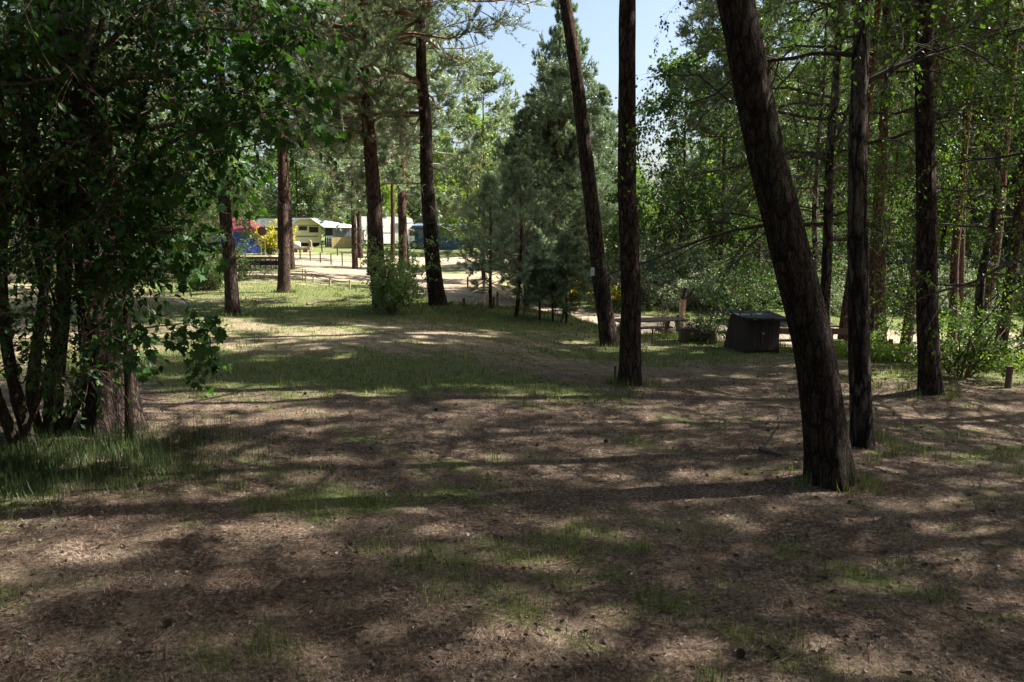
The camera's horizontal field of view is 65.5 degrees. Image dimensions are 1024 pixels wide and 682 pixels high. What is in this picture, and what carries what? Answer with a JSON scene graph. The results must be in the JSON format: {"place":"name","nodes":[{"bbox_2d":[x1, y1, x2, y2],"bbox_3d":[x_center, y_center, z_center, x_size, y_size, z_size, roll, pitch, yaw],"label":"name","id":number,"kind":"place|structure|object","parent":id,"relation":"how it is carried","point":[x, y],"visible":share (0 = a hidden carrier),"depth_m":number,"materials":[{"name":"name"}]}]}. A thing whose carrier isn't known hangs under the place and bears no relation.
{"place":"outdoors","nodes":[
{"label":"outdoors","id":0,"kind":"place"},
{"bbox_2d":[0,407,339,521],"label":"tall grass","id":1,"kind":"structure","parent":0,"point":[64,451],"depth_m":6.48,"materials":[{"name":"green plant"}]},
{"bbox_2d":[3,0,971,228],"label":"sky","id":2,"kind":"structure","parent":0,"point":[598,20],"materials":[{"name":"blue"}]},
{"bbox_2d":[0,234,1023,681],"bbox_3d":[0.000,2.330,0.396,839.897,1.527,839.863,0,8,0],"label":"ground","id":3,"kind":"structure","parent":0,"point":[744,518],"depth_m":5.38,"materials":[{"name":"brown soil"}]},
{"bbox_2d":[0,0,149,105],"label":"leafy tree","id":4,"kind":"object","parent":3,"relation":"on","point":[53,60],"visible":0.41,"depth_m":6.22,"materials":[{"name":"green plant"}]},
{"bbox_2d":[4,0,149,437],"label":"pine tree","id":5,"kind":"object","parent":3,"relation":"on","point":[110,404],"visible":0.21,"depth_m":7.20,"materials":[{"name":"brown plant"}]},
{"bbox_2d":[0,0,177,444],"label":"leaning shrub","id":6,"kind":"object","parent":3,"relation":"on","point":[24,420],"visible":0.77,"depth_m":6.39,"materials":[{"name":"green plant"}]},
{"bbox_2d":[94,0,191,246],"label":"pine tree","id":7,"kind":"object","parent":3,"relation":"on","point":[131,63],"visible":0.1,"depth_m":32.76,"materials":[{"name":"green plant"}]},
{"bbox_2d":[0,0,402,440],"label":"forked shrub","id":8,"kind":"object","parent":3,"relation":"on","point":[60,243],"visible":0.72,"depth_m":6.32,"materials":[{"name":"green plant"}]},
{"bbox_2d":[173,248,241,290],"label":"shrub","id":9,"kind":"object","parent":3,"relation":"on","point":[210,281],"visible":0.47,"depth_m":24.93,"materials":[{"name":"green plant"}]},
{"bbox_2d":[69,0,346,442],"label":"maple sapling","id":10,"kind":"object","parent":3,"relation":"on","point":[242,59],"visible":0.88,"depth_m":5.97,"materials":[{"name":"green plant"}]},
{"bbox_2d":[182,175,292,280],"bbox_3d":[-10.660,-3.999,29.728,4.042,4.740,3.747,2,8,17],"label":"leafy shrub","id":11,"kind":"object","parent":3,"relation":"on","point":[241,269],"visible":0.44,"depth_m":29.50,"materials":[{"name":"green plant"}]},
{"bbox_2d":[159,0,344,315],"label":"pine tree","id":12,"kind":"object","parent":3,"relation":"on","point":[232,300],"visible":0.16,"depth_m":17.33,"materials":[{"name":"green plant"}]},
{"bbox_2d":[249,115,335,228],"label":"leafy tree","id":13,"kind":"object","parent":3,"relation":"on","point":[310,207],"visible":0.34,"depth_m":81.24,"materials":[{"name":"green plant"}]},
{"bbox_2d":[197,0,411,292],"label":"pine tree","id":14,"kind":"object","parent":3,"relation":"on","point":[284,257],"visible":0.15,"depth_m":23.72,"materials":[{"name":"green plant"}]},
{"bbox_2d":[269,167,339,236],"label":"leafy tree","id":15,"kind":"object","parent":3,"relation":"on","point":[295,212],"visible":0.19,"depth_m":84.49,"materials":[{"name":"green plant"}]},
{"bbox_2d":[292,218,320,246],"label":"caravan","id":16,"kind":"object","parent":3,"relation":"on","point":[310,228],"visible":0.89,"depth_m":74.30,"materials":[{"name":"beige paint"}]},
{"bbox_2d":[293,143,355,220],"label":"pine tree","id":17,"kind":"object","parent":3,"relation":"on","point":[318,184],"visible":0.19,"depth_m":80.00,"materials":[{"name":"green plant"}]},
{"bbox_2d":[312,219,350,246],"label":"awning tent","id":18,"kind":"object","parent":3,"relation":"on","point":[331,231],"visible":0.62,"depth_m":74.63,"materials":[{"name":"white fabric"}]},
{"bbox_2d":[176,0,512,309],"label":"pine tree","id":19,"kind":"object","parent":3,"relation":"on","point":[374,206],"visible":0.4,"depth_m":18.21,"materials":[{"name":"green plant"}]},
{"bbox_2d":[356,216,418,247],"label":"camper van","id":20,"kind":"object","parent":3,"relation":"on","point":[387,231],"visible":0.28,"depth_m":73.25,"materials":[{"name":"white paint"}]},
{"bbox_2d":[360,167,414,244],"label":"leafy tree","id":21,"kind":"object","parent":3,"relation":"on","point":[387,193],"visible":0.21,"depth_m":85.41,"materials":[{"name":"green plant"}]},
{"bbox_2d":[351,227,449,313],"bbox_3d":[-2.509,-1.595,18.258,2.278,2.025,2.352,0,8,0],"label":"shrub","id":22,"kind":"object","parent":3,"relation":"on","point":[392,292],"visible":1,"depth_m":17.94,"materials":[{"name":"green plant"}]},
{"bbox_2d":[260,0,557,305],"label":"pine tree","id":23,"kind":"object","parent":3,"relation":"on","point":[419,100],"visible":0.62,"depth_m":19.43,"materials":[{"name":"green plant"}]},
{"bbox_2d":[382,139,441,228],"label":"leafy tree","id":24,"kind":"object","parent":3,"relation":"on","point":[411,202],"visible":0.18,"depth_m":89.95,"materials":[{"name":"green plant"}]},
{"bbox_2d":[406,128,472,227],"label":"pine tree","id":25,"kind":"object","parent":3,"relation":"on","point":[413,193],"visible":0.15,"depth_m":81.77,"materials":[{"name":"green plant"}]},
{"bbox_2d":[412,223,467,249],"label":"awning tent","id":26,"kind":"object","parent":3,"relation":"on","point":[419,232],"visible":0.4,"depth_m":74.42,"materials":[{"name":"blue fabric"}]},
{"bbox_2d":[411,98,507,255],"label":"leafy tree","id":27,"kind":"object","parent":3,"relation":"on","point":[449,219],"visible":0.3,"depth_m":60.32,"materials":[{"name":"green plant"}]},
{"bbox_2d":[441,47,521,278],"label":"leafy tree","id":28,"kind":"object","parent":3,"relation":"on","point":[494,85],"visible":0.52,"depth_m":36.69,"materials":[{"name":"green plant"}]},
{"bbox_2d":[450,173,518,307],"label":"young pine","id":29,"kind":"object","parent":3,"relation":"on","point":[487,179],"visible":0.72,"depth_m":19.72,"materials":[{"name":"green plant"}]},
{"bbox_2d":[6,117,992,245],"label":"woodland","id":30,"kind":"object","parent":3,"relation":"on","point":[272,186],"visible":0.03,"depth_m":98.23,"materials":[{"name":"green plant"}]},
{"bbox_2d":[485,93,515,186],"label":"pine tree","id":31,"kind":"object","parent":3,"relation":"on","point":[503,100],"visible":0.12,"depth_m":66.15,"materials":[{"name":"green plant"}]},
{"bbox_2d":[442,149,565,316],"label":"young pine","id":32,"kind":"object","parent":3,"relation":"on","point":[523,176],"visible":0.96,"depth_m":18.23,"materials":[{"name":"green plant"}]},
{"bbox_2d":[0,324,1023,681],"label":"bark flakes","id":33,"kind":"object","parent":3,"relation":"on","point":[678,668],"visible":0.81,"depth_m":4.52,"materials":[{"name":"brown bark"}]},
{"bbox_2d":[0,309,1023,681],"bbox_3d":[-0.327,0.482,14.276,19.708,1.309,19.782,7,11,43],"label":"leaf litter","id":34,"kind":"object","parent":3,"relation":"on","point":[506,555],"visible":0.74,"depth_m":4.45,"materials":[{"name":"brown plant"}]},
{"bbox_2d":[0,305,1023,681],"bbox_3d":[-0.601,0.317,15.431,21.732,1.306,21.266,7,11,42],"label":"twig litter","id":35,"kind":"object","parent":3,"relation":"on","point":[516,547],"visible":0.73,"depth_m":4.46,"materials":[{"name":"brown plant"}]},
{"bbox_2d":[451,105,588,301],"bbox_3d":[0.546,-4.871,29.352,5.009,7.384,4.177,5,9,32],"label":"pine tree","id":36,"kind":"object","parent":3,"relation":"on","point":[525,141],"visible":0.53,"depth_m":28.55,"materials":[{"name":"green plant"}]},
{"bbox_2d":[506,227,547,309],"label":"young pine","id":37,"kind":"object","parent":3,"relation":"on","point":[528,241],"visible":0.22,"depth_m":20.50,"materials":[{"name":"green plant"}]},
{"bbox_2d":[512,248,576,319],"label":"young pine","id":38,"kind":"object","parent":3,"relation":"on","point":[536,271],"visible":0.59,"depth_m":18.32,"materials":[{"name":"green plant"}]},
{"bbox_2d":[529,261,578,321],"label":"young pine","id":39,"kind":"object","parent":3,"relation":"on","point":[558,296],"visible":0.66,"depth_m":18.30,"materials":[{"name":"green plant"}]},
{"bbox_2d":[511,0,617,238],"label":"pine tree","id":40,"kind":"object","parent":3,"relation":"on","point":[557,43],"visible":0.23,"depth_m":44.00,"materials":[{"name":"green plant"}]},
{"bbox_2d":[541,227,594,322],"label":"young pine","id":41,"kind":"object","parent":3,"relation":"on","point":[567,242],"visible":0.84,"depth_m":18.33,"materials":[{"name":"green plant"}]},
{"bbox_2d":[559,0,619,346],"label":"pine tree","id":42,"kind":"object","parent":3,"relation":"on","point":[603,304],"visible":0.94,"depth_m":14.58,"materials":[{"name":"brown plant"}]},
{"bbox_2d":[580,207,618,284],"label":"leafy shrub","id":43,"kind":"object","parent":3,"relation":"on","point":[607,242],"visible":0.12,"depth_m":35.32,"materials":[{"name":"green plant"}]},
{"bbox_2d":[569,82,640,234],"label":"pine tree","id":44,"kind":"object","parent":3,"relation":"on","point":[604,91],"visible":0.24,"depth_m":48.10,"materials":[{"name":"green plant"}]},
{"bbox_2d":[603,212,662,266],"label":"leafy shrub","id":45,"kind":"object","parent":3,"relation":"on","point":[615,236],"visible":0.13,"depth_m":35.24,"materials":[{"name":"green plant"}]},
{"bbox_2d":[476,0,798,385],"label":"pine tree","id":46,"kind":"object","parent":3,"relation":"on","point":[629,369],"visible":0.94,"depth_m":10.05,"materials":[{"name":"brown plant"}]},
{"bbox_2d":[586,253,696,310],"bbox_3d":[5.208,-2.311,31.075,4.154,3.115,4.394,-5,10,-34],"label":"shrub","id":47,"kind":"object","parent":3,"relation":"on","point":[645,281],"visible":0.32,"depth_m":30.25,"materials":[{"name":"green plant"}]},
{"bbox_2d":[609,206,726,290],"bbox_3d":[5.810,-3.273,31.689,5.672,4.195,5.779,0,8,0],"label":"shrub","id":48,"kind":"object","parent":3,"relation":"on","point":[644,241],"visible":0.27,"depth_m":31.21,"materials":[{"name":"green plant"}]},
{"bbox_2d":[640,261,713,311],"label":"shrub","id":49,"kind":"object","parent":3,"relation":"on","point":[661,298],"visible":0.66,"depth_m":28.81,"materials":[{"name":"green plant"}]},
{"bbox_2d":[604,45,754,269],"bbox_3d":[7.694,-7.701,35.876,7.031,10.796,7.767,5,9,32],"label":"leafy tree","id":50,"kind":"object","parent":3,"relation":"on","point":[664,104],"visible":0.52,"depth_m":35.05,"materials":[{"name":"green plant"}]},
{"bbox_2d":[645,237,734,283],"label":"shrub","id":51,"kind":"object","parent":3,"relation":"on","point":[687,261],"visible":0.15,"depth_m":31.02,"materials":[{"name":"green plant"}]},
{"bbox_2d":[661,307,721,342],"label":"shrub","id":52,"kind":"object","parent":3,"relation":"on","point":[689,324],"visible":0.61,"depth_m":15.83,"materials":[{"name":"green plant"}]},
{"bbox_2d":[364,288,1023,372],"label":"verge grass","id":53,"kind":"structure","parent":3,"relation":"on","point":[644,331],"depth_m":16.93,"materials":[{"name":"green plant"}]},
{"bbox_2d":[680,327,714,343],"bbox_3d":[3.637,-0.063,15.652,0.674,0.428,0.145,0,8,0],"label":"bench","id":54,"kind":"object","parent":3,"relation":"on","point":[683,335],"visible":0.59,"depth_m":15.66,"materials":[{"name":"brown wood"}]},
{"bbox_2d":[653,256,760,310],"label":"shrub","id":55,"kind":"object","parent":3,"relation":"on","point":[692,297],"visible":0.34,"depth_m":28.71,"materials":[{"name":"green plant"}]},
{"bbox_2d":[679,241,740,343],"bbox_3d":[3.886,-0.954,15.580,1.208,2.125,1.972,2,8,17],"label":"shrub","id":56,"kind":"object","parent":3,"relation":"on","point":[717,333],"visible":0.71,"depth_m":15.63,"materials":[{"name":"green plant"}]},
{"bbox_2d":[665,0,804,266],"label":"pine tree","id":57,"kind":"object","parent":3,"relation":"on","point":[684,31],"visible":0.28,"depth_m":31.99,"materials":[{"name":"green plant"}]},
{"bbox_2d":[699,244,783,314],"bbox_3d":[7.826,-1.830,27.263,3.386,2.874,4.780,13,15,58],"label":"shrub","id":58,"kind":"object","parent":3,"relation":"on","point":[740,283],"visible":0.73,"depth_m":27.16,"materials":[{"name":"green plant"}]},
{"bbox_2d":[724,309,785,352],"bbox_3d":[4.480,-0.134,14.621,0.953,0.806,1.050,-1,8,-7],"label":"litter hut","id":59,"kind":"object","parent":3,"relation":"on","point":[762,333],"visible":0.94,"depth_m":14.26,"materials":[{"name":"black wood"}]},
{"bbox_2d":[671,82,847,260],"bbox_3d":[11.442,-8.043,37.814,9.303,10.817,7.236,-5,9,-31],"label":"leafy tree","id":60,"kind":"object","parent":3,"relation":"on","point":[740,240],"visible":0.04,"depth_m":36.90,"materials":[{"name":"green plant"}]},
{"bbox_2d":[682,0,850,272],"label":"pine tree","id":61,"kind":"object","parent":3,"relation":"on","point":[711,6],"visible":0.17,"depth_m":29.91,"materials":[{"name":"green plant"}]},
{"bbox_2d":[538,0,1023,359],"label":"birch tree","id":62,"kind":"object","parent":3,"relation":"on","point":[834,136],"visible":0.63,"depth_m":11.26,"materials":[{"name":"green plant"}]},
{"bbox_2d":[727,86,846,255],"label":"leafy tree","id":63,"kind":"object","parent":3,"relation":"on","point":[810,170],"visible":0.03,"depth_m":35.90,"materials":[{"name":"green plant"}]},
{"bbox_2d":[733,183,841,305],"bbox_3d":[9.546,-3.277,28.970,4.481,5.255,4.153,3,8,19],"label":"leafy shrub","id":64,"kind":"object","parent":3,"relation":"on","point":[752,257],"visible":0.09,"depth_m":28.69,"materials":[{"name":"green plant"}]},
{"bbox_2d":[717,0,858,491],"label":"pine tree","id":65,"kind":"object","parent":3,"relation":"on","point":[828,461],"visible":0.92,"depth_m":5.81,"materials":[{"name":"brown plant"}]},
{"bbox_2d":[648,0,977,313],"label":"birch tree","id":66,"kind":"object","parent":3,"relation":"on","point":[813,211],"visible":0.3,"depth_m":23.20,"materials":[{"name":"green plant"}]},
{"bbox_2d":[606,0,1023,449],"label":"birch tree","id":67,"kind":"object","parent":3,"relation":"on","point":[861,432],"visible":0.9,"depth_m":6.98,"materials":[{"name":"green plant"}]},
{"bbox_2d":[718,2,915,323],"bbox_3d":[9.969,-5.781,25.416,6.497,11.346,6.780,2,8,12],"label":"birch tree","id":68,"kind":"object","parent":3,"relation":"on","point":[842,162],"visible":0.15,"depth_m":24.73,"materials":[{"name":"green plant"}]},
{"bbox_2d":[802,45,957,260],"bbox_3d":[15.843,-8.125,36.469,7.404,11.369,8.179,-1,8,-6],"label":"leafy tree","id":69,"kind":"object","parent":3,"relation":"on","point":[843,189],"visible":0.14,"depth_m":35.39,"materials":[{"name":"green plant"}]},
{"bbox_2d":[789,337,1023,372],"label":"herbs","id":70,"kind":"object","parent":3,"relation":"on","point":[901,347],"visible":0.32,"depth_m":13.03,"materials":[{"name":"green plant"}]},
{"bbox_2d":[813,0,1023,349],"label":"birch tree","id":71,"kind":"object","parent":3,"relation":"on","point":[996,189],"visible":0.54,"depth_m":14.89,"materials":[{"name":"green plant"}]},
{"bbox_2d":[915,0,944,394],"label":"pine tree","id":72,"kind":"object","parent":3,"relation":"on","point":[929,378],"visible":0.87,"depth_m":9.81,"materials":[{"name":"brown plant"}]},
{"bbox_2d":[880,1,983,257],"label":"pine tree","id":73,"kind":"object","parent":3,"relation":"on","point":[911,85],"visible":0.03,"depth_m":34.71,"materials":[{"name":"green plant"}]},
{"bbox_2d":[844,10,1023,413],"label":"birch tree","id":74,"kind":"object","parent":3,"relation":"on","point":[1011,259],"visible":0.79,"depth_m":9.74,"materials":[{"name":"green plant"}]},
{"bbox_2d":[885,249,1001,315],"bbox_3d":[14.403,-1.717,27.333,4.163,3.121,4.403,4,9,27],"label":"shrub","id":75,"kind":"object","parent":3,"relation":"on","point":[946,300],"visible":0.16,"depth_m":26.77,"materials":[{"name":"green plant"}]},
{"bbox_2d":[880,262,1023,382],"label":"shrub","id":76,"kind":"object","parent":3,"relation":"on","point":[969,356],"visible":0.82,"depth_m":11.24,"materials":[{"name":"green plant"}]},
{"bbox_2d":[913,24,1019,257],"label":"tree","id":77,"kind":"object","parent":3,"relation":"on","point":[945,226],"visible":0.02,"depth_m":37.14,"materials":[{"name":"green plant"}]},
{"bbox_2d":[935,3,1023,268],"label":"tree","id":78,"kind":"object","parent":3,"relation":"on","point":[971,134],"visible":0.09,"depth_m":33.52,"materials":[{"name":"green plant"}]},
{"bbox_2d":[937,57,1023,257],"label":"leafy tree","id":79,"kind":"object","parent":3,"relation":"on","point":[980,216],"visible":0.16,"depth_m":34.57,"materials":[{"name":"green plant"}]},
{"bbox_2d":[938,221,1022,294],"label":"leafy shrub","id":80,"kind":"object","parent":3,"relation":"on","point":[969,246],"visible":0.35,"depth_m":28.59,"materials":[{"name":"green plant"}]},
{"bbox_2d":[939,298,1023,355],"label":"shrub","id":81,"kind":"object","parent":3,"relation":"on","point":[964,331],"visible":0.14,"depth_m":17.90,"materials":[{"name":"green plant"}]},
{"bbox_2d":[993,20,1023,352],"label":"pine tree","id":82,"kind":"object","parent":3,"relation":"on","point":[1015,248],"visible":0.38,"depth_m":13.69,"materials":[{"name":"brown plant"}]},
{"bbox_2d":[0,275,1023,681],"bbox_3d":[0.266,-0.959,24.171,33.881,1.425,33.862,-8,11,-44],"label":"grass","id":83,"kind":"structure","parent":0,"point":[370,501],"depth_m":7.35,"materials":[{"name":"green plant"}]},
{"bbox_2d":[8,252,1023,364],"bbox_3d":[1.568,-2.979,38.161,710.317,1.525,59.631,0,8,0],"label":"sandy path","id":84,"kind":"structure","parent":0,"point":[454,281],"depth_m":37.13,"materials":[{"name":"beige sand"}]},
{"bbox_2d":[107,14,209,224],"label":"pine tree","id":85,"kind":"object","parent":84,"relation":"on","point":[166,111],"visible":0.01,"depth_m":41.22,"materials":[{"name":"green plant"}]},
{"bbox_2d":[182,217,266,252],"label":"tarpaulin tent","id":86,"kind":"object","parent":84,"relation":"on","point":[236,229],"visible":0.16,"depth_m":57.04,"materials":[{"name":"blue fabric"}]},
{"bbox_2d":[197,3,343,269],"bbox_3d":[-10.927,-12.779,38.379,8.277,19.545,7.769,-8,11,-43],"label":"pine tree","id":87,"kind":"object","parent":84,"relation":"on","point":[292,259],"visible":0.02,"depth_m":39.43,"materials":[{"name":"green plant"}]},
{"bbox_2d":[247,220,300,253],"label":"shrub","id":88,"kind":"object","parent":84,"relation":"on","point":[270,244],"visible":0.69,"depth_m":54.91,"materials":[{"name":"yellow plant"}]},
{"bbox_2d":[294,0,406,268],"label":"pine tree","id":89,"kind":"object","parent":84,"relation":"on","point":[339,185],"visible":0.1,"depth_m":41.94,"materials":[{"name":"green plant"}]},
{"bbox_2d":[316,10,411,275],"bbox_3d":[-7.068,-9.598,37.788,5.404,13.596,5.758,-4,9,-24],"label":"pine tree","id":90,"kind":"object","parent":84,"relation":"on","point":[357,162],"visible":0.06,"depth_m":38.25,"materials":[{"name":"green plant"}]},
{"bbox_2d":[300,0,470,279],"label":"pine tree","id":91,"kind":"object","parent":84,"relation":"on","point":[398,173],"visible":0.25,"depth_m":32.13,"materials":[{"name":"green plant"}]},
{"bbox_2d":[359,40,438,261],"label":"pine tree","id":92,"kind":"object","parent":84,"relation":"on","point":[407,164],"visible":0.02,"depth_m":50.04,"materials":[{"name":"green plant"}]},
{"bbox_2d":[492,108,616,291],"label":"pine tree","id":93,"kind":"object","parent":84,"relation":"on","point":[574,195],"visible":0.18,"depth_m":29.59,"materials":[{"name":"green plant"}]},
{"bbox_2d":[503,50,607,251],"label":"pine tree","id":94,"kind":"object","parent":84,"relation":"on","point":[559,112],"visible":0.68,"depth_m":28.83,"materials":[{"name":"green plant"}]},
{"bbox_2d":[615,316,696,336],"bbox_3d":[3.528,-0.144,20.480,1.900,0.852,2.000,-2,8,-14],"label":"picnic table","id":95,"kind":"object","parent":84,"relation":"on","point":[667,320],"visible":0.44,"depth_m":20.52,"materials":[{"name":"brown wood"}]},
{"bbox_2d":[716,319,847,341],"bbox_3d":[6.604,-0.016,19.791,2.700,0.859,2.000,0,8,3],"label":"picnic table","id":96,"kind":"object","parent":84,"relation":"on","point":[834,330],"visible":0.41,"depth_m":18.88,"materials":[{"name":"brown wood"}]},
{"bbox_2d":[836,0,881,354],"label":"pine tree","id":97,"kind":"object","parent":84,"relation":"on","point":[843,322],"visible":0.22,"depth_m":19.17,"materials":[{"name":"brown plant"}]},
{"bbox_2d":[823,0,937,335],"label":"pine tree","id":98,"kind":"object","parent":84,"relation":"on","point":[887,24],"visible":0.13,"depth_m":21.51,"materials":[{"name":"green plant"}]},
{"bbox_2d":[875,0,905,343],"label":"pine tree","id":99,"kind":"object","parent":84,"relation":"on","point":[880,287],"visible":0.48,"depth_m":20.85,"materials":[{"name":"brown plant"}]},
{"bbox_2d":[870,313,911,357],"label":"shrub","id":100,"kind":"object","parent":84,"relation":"on","point":[874,339],"visible":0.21,"depth_m":19.40,"materials":[{"name":"green plant"}]},
{"bbox_2d":[841,6,970,277],"bbox_3d":[10.264,-4.303,21.118,3.109,9.124,3.597,4,9,24],"label":"pine tree","id":101,"kind":"object","parent":84,"relation":"on","point":[876,116],"visible":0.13,"depth_m":20.58,"materials":[{"name":"green plant"}]},
{"bbox_2d":[897,0,947,355],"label":"pine tree","id":102,"kind":"object","parent":84,"relation":"on","point":[908,333],"visible":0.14,"depth_m":19.24,"materials":[{"name":"brown plant"}]},
{"bbox_2d":[887,0,1019,339],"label":"pine tree","id":103,"kind":"object","parent":84,"relation":"on","point":[962,264],"visible":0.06,"depth_m":20.64,"materials":[{"name":"green plant"}]},
{"bbox_2d":[905,0,1018,346],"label":"pine tree","id":104,"kind":"object","parent":84,"relation":"on","point":[954,273],"visible":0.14,"depth_m":19.98,"materials":[{"name":"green plant"}]},
{"bbox_2d":[984,0,1023,340],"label":"pine tree","id":105,"kind":"object","parent":84,"relation":"on","point":[995,245],"visible":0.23,"depth_m":19.05,"materials":[{"name":"brown plant"}]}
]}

